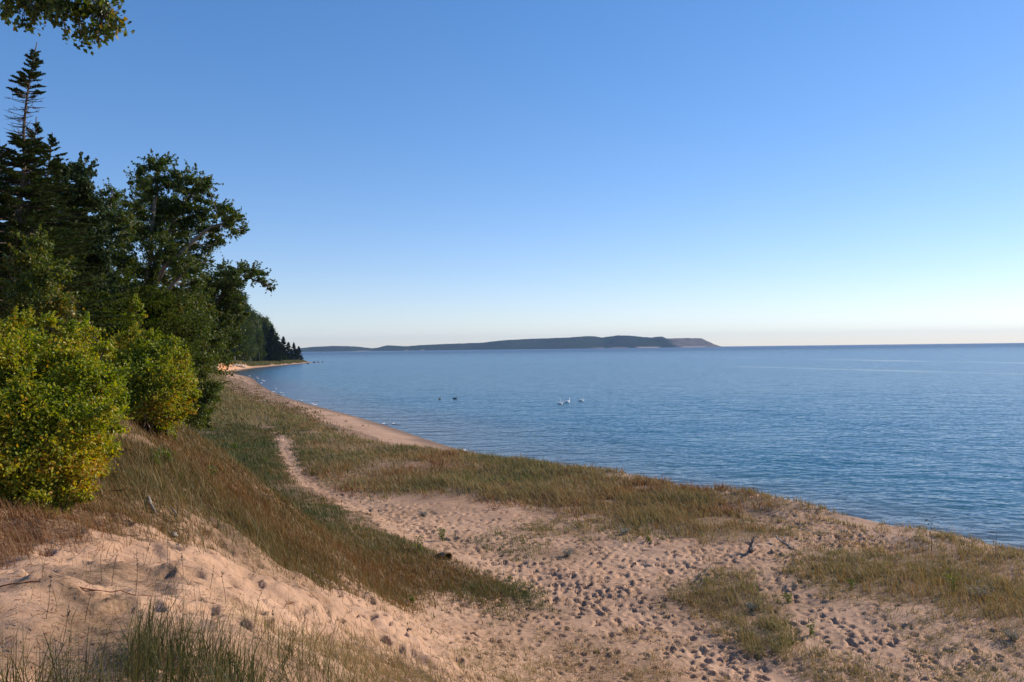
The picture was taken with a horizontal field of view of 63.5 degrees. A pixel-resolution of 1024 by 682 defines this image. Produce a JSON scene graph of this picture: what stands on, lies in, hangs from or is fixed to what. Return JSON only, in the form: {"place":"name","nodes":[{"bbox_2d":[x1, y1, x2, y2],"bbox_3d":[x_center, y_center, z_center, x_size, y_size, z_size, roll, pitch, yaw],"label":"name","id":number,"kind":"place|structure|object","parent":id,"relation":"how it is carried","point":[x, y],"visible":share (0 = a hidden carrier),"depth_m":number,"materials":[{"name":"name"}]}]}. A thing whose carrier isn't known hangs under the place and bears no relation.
{"place":"outdoors","nodes":[
{"label":"outdoors","id":0,"kind":"place"},
{"bbox_2d":[301,335,721,351],"bbox_3d":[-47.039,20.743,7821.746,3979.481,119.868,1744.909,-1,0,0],"label":"island","id":1,"kind":"structure","parent":0,"point":[617,341],"depth_m":7347.02,"materials":[{"name":"green plant"}]},
{"bbox_2d":[0,362,1023,681],"bbox_3d":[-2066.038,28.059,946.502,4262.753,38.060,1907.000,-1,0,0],"label":"ground","id":2,"kind":"structure","parent":0,"point":[592,584],"depth_m":21.48,"materials":[{"name":"beige sand"}]},
{"bbox_2d":[0,144,26,247],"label":"spruce tree","id":3,"kind":"object","parent":2,"relation":"on","point":[2,156],"visible":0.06,"depth_m":27.10,"materials":[{"name":"green plant"}]},
{"bbox_2d":[0,116,90,344],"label":"spruce tree","id":4,"kind":"object","parent":2,"relation":"on","point":[37,127],"visible":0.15,"depth_m":23.06,"materials":[{"name":"green plant"}]},
{"bbox_2d":[0,223,93,343],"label":"tree","id":5,"kind":"object","parent":2,"relation":"on","point":[45,274],"visible":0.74,"depth_m":17.12,"materials":[{"name":"green plant"}]},
{"bbox_2d":[0,42,95,355],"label":"spruce tree","id":6,"kind":"object","parent":2,"relation":"on","point":[16,219],"visible":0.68,"depth_m":20.92,"materials":[{"name":"green plant"}]},
{"bbox_2d":[46,575,52,617],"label":"dry stalk","id":7,"kind":"object","parent":2,"relation":"on","point":[49,593],"visible":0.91,"depth_m":5.87,"materials":[{"name":"beige plant"}]},
{"bbox_2d":[62,603,70,645],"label":"dry stalk","id":8,"kind":"object","parent":2,"relation":"on","point":[69,611],"visible":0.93,"depth_m":5.51,"materials":[{"name":"beige plant"}]},
{"bbox_2d":[0,0,134,54],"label":"overhanging tree","id":9,"kind":"object","parent":2,"relation":"on","point":[79,10],"visible":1,"depth_m":8.90,"materials":[{"name":"green plant"}]},
{"bbox_2d":[0,305,135,515],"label":"yellow shrub","id":10,"kind":"object","parent":2,"relation":"on","point":[58,425],"visible":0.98,"depth_m":10.67,"materials":[{"name":"green plant"}]},
{"bbox_2d":[16,132,126,347],"bbox_3d":[-14.150,-2.608,24.995,4.768,7.425,4.782,-1,-1,34],"label":"spruce tree","id":11,"kind":"object","parent":2,"relation":"on","point":[54,163],"visible":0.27,"depth_m":25.18,"materials":[{"name":"green plant"}]},
{"bbox_2d":[0,580,153,596],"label":"root","id":12,"kind":"object","parent":2,"relation":"on","point":[79,586],"visible":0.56,"depth_m":6.62,"materials":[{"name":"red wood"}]},
{"bbox_2d":[15,151,143,322],"bbox_3d":[-17.928,-2.175,34.031,4.458,12.021,7.276,0,-1,-31],"label":"pine tree","id":13,"kind":"object","parent":2,"relation":"on","point":[83,195],"visible":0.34,"depth_m":33.48,"materials":[{"name":"green plant"}]},
{"bbox_2d":[54,233,149,367],"bbox_3d":[-14.856,-0.672,27.964,4.611,6.690,5.487,0,-1,-32],"label":"understory tree","id":14,"kind":"object","parent":2,"relation":"on","point":[114,330],"visible":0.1,"depth_m":27.68,"materials":[{"name":"green plant"}]},
{"bbox_2d":[94,177,145,286],"bbox_3d":[-18.268,-1.209,37.791,2.716,12.802,3.551,0,-1,-19],"label":"young birch","id":15,"kind":"object","parent":2,"relation":"on","point":[116,197],"visible":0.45,"depth_m":37.90,"materials":[{"name":"green plant"}]},
{"bbox_2d":[92,257,169,368],"bbox_3d":[-17.366,0.613,36.573,4.502,8.567,5.079,-1,0,0],"label":"understory tree","id":16,"kind":"object","parent":2,"relation":"on","point":[146,294],"visible":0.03,"depth_m":36.71,"materials":[{"name":"green plant"}]},
{"bbox_2d":[118,291,149,336],"bbox_3d":[-13.934,1.088,30.242,1.633,5.820,1.470,-1,0,0],"label":"sapling","id":17,"kind":"object","parent":2,"relation":"on","point":[137,305],"visible":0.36,"depth_m":29.96,"materials":[{"name":"green plant"}]},
{"bbox_2d":[92,482,177,519],"bbox_3d":[-5.680,2.318,11.785,1.507,0.489,0.988,-1,-1,16],"label":"rotten log","id":18,"kind":"object","parent":2,"relation":"on","point":[172,509],"visible":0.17,"depth_m":11.78,"materials":[{"name":"grey wood"}]},
{"bbox_2d":[134,550,138,595],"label":"dry stalk","id":19,"kind":"object","parent":2,"relation":"on","point":[137,569],"visible":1,"depth_m":6.67,"materials":[{"name":"beige plant"}]},
{"bbox_2d":[85,338,196,421],"bbox_3d":[-12.914,1.069,27.157,4.766,3.582,3.936,-1,0,0],"label":"thicket shrub","id":20,"kind":"object","parent":2,"relation":"on","point":[183,339],"depth_m":27.07,"materials":[{"name":"green plant"}]},
{"bbox_2d":[88,316,207,384],"bbox_3d":[-10.768,0.976,23.976,3.604,3.346,2.666,0,-1,-32],"label":"thicket shrub","id":21,"kind":"object","parent":2,"relation":"on","point":[139,323],"depth_m":23.73,"materials":[{"name":"green plant"}]},
{"bbox_2d":[96,320,203,438],"bbox_3d":[-8.547,0.998,19.262,2.283,3.020,3.695,0,-1,-35],"label":"rounded shrub","id":22,"kind":"object","parent":2,"relation":"on","point":[160,396],"visible":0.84,"depth_m":18.83,"materials":[{"name":"green plant"}]},
{"bbox_2d":[148,447,162,466],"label":"leafy plant","id":23,"kind":"object","parent":2,"relation":"on","point":[157,454],"visible":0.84,"depth_m":15.23,"materials":[{"name":"green plant"}]},
{"bbox_2d":[130,256,202,383],"bbox_3d":[-16.528,1.167,38.810,4.364,10.027,6.298,-1,0,0],"label":"understory tree","id":24,"kind":"object","parent":2,"relation":"on","point":[168,308],"visible":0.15,"depth_m":37.64,"materials":[{"name":"green plant"}]},
{"bbox_2d":[160,445,176,463],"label":"leafy plant","id":25,"kind":"object","parent":2,"relation":"on","point":[169,455],"visible":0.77,"depth_m":15.85,"materials":[{"name":"green plant"}]},
{"bbox_2d":[115,148,250,299],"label":"birch tree","id":26,"kind":"object","parent":2,"relation":"on","point":[172,218],"visible":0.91,"depth_m":41.73,"materials":[{"name":"green plant"}]},
{"bbox_2d":[154,277,239,431],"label":"understory tree","id":27,"kind":"object","parent":2,"relation":"on","point":[192,307],"visible":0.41,"depth_m":46.05,"materials":[{"name":"green plant"}]},
{"bbox_2d":[202,407,210,427],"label":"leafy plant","id":28,"kind":"object","parent":2,"relation":"on","point":[207,425],"visible":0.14,"depth_m":88.25,"materials":[{"name":"green plant"}]},
{"bbox_2d":[207,461,219,478],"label":"leafy plant","id":29,"kind":"object","parent":2,"relation":"on","point":[213,470],"visible":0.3,"depth_m":18.70,"materials":[{"name":"green plant"}]},
{"bbox_2d":[0,521,450,681],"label":"foreground grass","id":30,"kind":"structure","parent":2,"relation":"on","point":[145,662],"depth_m":5.12,"materials":[{"name":"green plant"}]},
{"bbox_2d":[192,254,277,372],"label":"birch tree","id":31,"kind":"object","parent":2,"relation":"on","point":[228,281],"visible":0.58,"depth_m":55.77,"materials":[{"name":"green plant"}]},
{"bbox_2d":[230,363,245,367],"bbox_3d":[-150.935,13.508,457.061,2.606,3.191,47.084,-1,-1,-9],"label":"driftwood","id":32,"kind":"object","parent":2,"relation":"on","point":[241,365],"visible":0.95,"depth_m":457.24,"materials":[{"name":"beige wood"}]},
{"bbox_2d":[225,292,252,359],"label":"broadleaf tree","id":33,"kind":"object","parent":2,"relation":"on","point":[246,334],"visible":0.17,"depth_m":474.38,"materials":[{"name":"green plant"}]},
{"bbox_2d":[232,289,257,361],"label":"broadleaf tree","id":34,"kind":"object","parent":2,"relation":"on","point":[250,323],"visible":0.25,"depth_m":499.69,"materials":[{"name":"green plant"}]},
{"bbox_2d":[244,310,261,361],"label":"broadleaf tree","id":35,"kind":"object","parent":2,"relation":"on","point":[256,323],"visible":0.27,"depth_m":522.88,"materials":[{"name":"green plant"}]},
{"bbox_2d":[254,312,266,358],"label":"broadleaf tree","id":36,"kind":"object","parent":2,"relation":"on","point":[259,340],"visible":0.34,"depth_m":567.47,"materials":[{"name":"green plant"}]},
{"bbox_2d":[197,359,333,429],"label":"bank grass","id":37,"kind":"structure","parent":2,"relation":"on","point":[262,413],"depth_m":116.88,"materials":[{"name":"green plant"}]},
{"bbox_2d":[4,394,530,627],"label":"dune grass","id":38,"kind":"structure","parent":2,"relation":"on","point":[331,539],"depth_m":19.13,"materials":[{"name":"green plant"}]},
{"bbox_2d":[261,315,276,354],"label":"broadleaf tree","id":39,"kind":"object","parent":2,"relation":"on","point":[266,325],"visible":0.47,"depth_m":608.18,"materials":[{"name":"green plant"}]},
{"bbox_2d":[264,325,281,360],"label":"cedar tree","id":40,"kind":"object","parent":2,"relation":"on","point":[270,343],"visible":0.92,"depth_m":597.98,"materials":[{"name":"green plant"}]},
{"bbox_2d":[274,333,285,359],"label":"cedar tree","id":41,"kind":"object","parent":2,"relation":"on","point":[280,348],"visible":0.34,"depth_m":639.10,"materials":[{"name":"green plant"}]},
{"bbox_2d":[188,375,375,493],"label":"hollow grass","id":42,"kind":"structure","parent":2,"relation":"on","point":[251,449],"depth_m":75.91,"materials":[{"name":"green plant"}]},
{"bbox_2d":[281,336,289,359],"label":"cedar tree","id":43,"kind":"object","parent":2,"relation":"on","point":[283,342],"visible":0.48,"depth_m":659.27,"materials":[{"name":"green plant"}]},
{"bbox_2d":[286,342,294,359],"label":"cedar tree","id":44,"kind":"object","parent":2,"relation":"on","point":[290,351],"visible":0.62,"depth_m":671.28,"materials":[{"name":"green plant"}]},
{"bbox_2d":[291,342,298,359],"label":"cedar tree","id":45,"kind":"object","parent":2,"relation":"on","point":[294,353],"visible":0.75,"depth_m":683.74,"materials":[{"name":"green plant"}]},
{"bbox_2d":[296,346,303,359],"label":"cedar tree","id":46,"kind":"object","parent":2,"relation":"on","point":[301,357],"visible":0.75,"depth_m":693.35,"materials":[{"name":"green plant"}]},
{"bbox_2d":[412,534,427,553],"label":"leafy plant","id":47,"kind":"object","parent":2,"relation":"on","point":[419,549],"visible":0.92,"depth_m":28.62,"materials":[{"name":"green plant"}]},
{"bbox_2d":[418,510,427,517],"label":"sage plant","id":48,"kind":"object","parent":2,"relation":"on","point":[421,513],"visible":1,"depth_m":38.05,"materials":[{"name":"grey plant"}]},
{"bbox_2d":[433,527,446,540],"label":"leafy plant","id":49,"kind":"object","parent":2,"relation":"on","point":[441,533],"visible":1,"depth_m":32.68,"materials":[{"name":"green plant"}]},
{"bbox_2d":[435,551,452,559],"bbox_3d":[-2.413,7.564,28.925,0.400,0.482,0.729,0,-1,-36],"label":"hollow log","id":50,"kind":"object","parent":2,"relation":"on","point":[444,553],"visible":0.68,"depth_m":28.75,"materials":[{"name":"brown wood"}]},
{"bbox_2d":[208,376,807,545],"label":"marram grass","id":51,"kind":"structure","parent":2,"relation":"on","point":[442,477],"depth_m":45.97,"materials":[{"name":"green plant"}]},
{"bbox_2d":[0,433,1018,681],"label":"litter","id":52,"kind":"object","parent":2,"relation":"on","point":[218,605],"visible":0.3,"depth_m":7.32,"materials":[{"name":"brown plant"}]},
{"bbox_2d":[0,378,1023,681],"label":"beach grass","id":53,"kind":"structure","parent":2,"relation":"on","point":[964,580],"depth_m":23.56,"materials":[{"name":"green plant"}]},
{"bbox_2d":[560,546,573,556],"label":"sage plant","id":54,"kind":"object","parent":2,"relation":"on","point":[568,553],"visible":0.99,"depth_m":30.29,"materials":[{"name":"grey plant"}]},
{"bbox_2d":[618,526,630,534],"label":"sage plant","id":55,"kind":"object","parent":2,"relation":"on","point":[623,531],"visible":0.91,"depth_m":33.72,"materials":[{"name":"grey plant"}]},
{"bbox_2d":[649,592,692,604],"bbox_3d":[4.764,7.766,24.805,1.400,0.547,0.458,-1,0,0],"label":"dead branch","id":56,"kind":"object","parent":2,"relation":"on","point":[666,599],"visible":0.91,"depth_m":24.73,"materials":[{"name":"brown wood"}]},
{"bbox_2d":[696,562,717,591],"bbox_3d":[6.416,7.600,27.314,0.256,0.529,3.852,-1,-1,25],"label":"dead branch","id":57,"kind":"object","parent":2,"relation":"on","point":[701,580],"visible":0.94,"depth_m":26.59,"materials":[{"name":"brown wood"}]},
{"bbox_2d":[743,533,757,553],"bbox_3d":[8.835,7.498,30.666,0.684,0.902,0.762,-1,0,0],"label":"driftwood stump","id":58,"kind":"object","parent":2,"relation":"on","point":[750,548],"visible":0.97,"depth_m":30.68,"materials":[{"name":"grey wood"}]},
{"bbox_2d":[746,601,756,610],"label":"sage plant","id":59,"kind":"object","parent":2,"relation":"on","point":[749,606],"visible":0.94,"depth_m":23.94,"materials":[{"name":"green plant"}]},
{"bbox_2d":[773,533,794,549],"bbox_3d":[10.631,7.684,31.828,0.459,0.541,1.501,-1,-1,-13],"label":"driftwood","id":60,"kind":"object","parent":2,"relation":"on","point":[786,544],"visible":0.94,"depth_m":31.82,"materials":[{"name":"grey wood"}]},
{"bbox_2d":[781,591,791,602],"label":"leafy plant","id":61,"kind":"object","parent":2,"relation":"on","point":[786,598],"visible":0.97,"depth_m":24.56,"materials":[{"name":"green plant"}]},
{"bbox_2d":[806,620,816,635],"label":"leafy plant","id":62,"kind":"object","parent":2,"relation":"on","point":[812,630],"visible":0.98,"depth_m":21.77,"materials":[{"name":"green plant"}]},
{"bbox_2d":[846,577,854,589],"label":"leafy plant","id":63,"kind":"object","parent":2,"relation":"on","point":[851,582],"visible":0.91,"depth_m":25.70,"materials":[{"name":"green plant"}]},
{"bbox_2d":[918,514,939,551],"bbox_3d":[15.424,7.084,30.369,0.740,1.485,0.660,0,-1,-30],"label":"seed head plant","id":64,"kind":"object","parent":2,"relation":"on","point":[931,528],"visible":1,"depth_m":30.34,"materials":[{"name":"brown plant"}]},
{"bbox_2d":[941,569,958,593],"bbox_3d":[13.183,7.256,24.799,0.423,0.787,0.493,0,-1,-19],"label":"leafy plant","id":65,"kind":"object","parent":2,"relation":"on","point":[952,579],"visible":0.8,"depth_m":24.73,"materials":[{"name":"green plant"}]},
{"bbox_2d":[963,580,994,598],"bbox_3d":[13.706,7.313,24.208,0.781,0.645,0.752,-1,-1,40],"label":"sage plant","id":66,"kind":"object","parent":2,"relation":"on","point":[984,591],"visible":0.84,"depth_m":24.20,"materials":[{"name":"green plant"}]},
{"bbox_2d":[1000,625,1021,640],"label":"sage plant","id":67,"kind":"object","parent":2,"relation":"on","point":[1011,637],"visible":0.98,"depth_m":20.94,"materials":[{"name":"grey plant"}]},
{"bbox_2d":[0,0,1023,348],"label":"sky","id":68,"kind":"structure","parent":0,"point":[403,172],"materials":[{"name":"blue"}]},
{"bbox_2d":[234,343,1023,550],"bbox_3d":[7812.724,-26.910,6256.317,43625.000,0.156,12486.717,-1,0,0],"label":"water","id":69,"kind":"structure","parent":0,"point":[899,434],"depth_m":124.57,"materials":[{"name":"blue liquid"}]},
{"bbox_2d":[257,378,465,450],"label":"foam","id":70,"kind":"object","parent":69,"relation":"on","point":[316,404],"visible":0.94,"depth_m":152.21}
]}

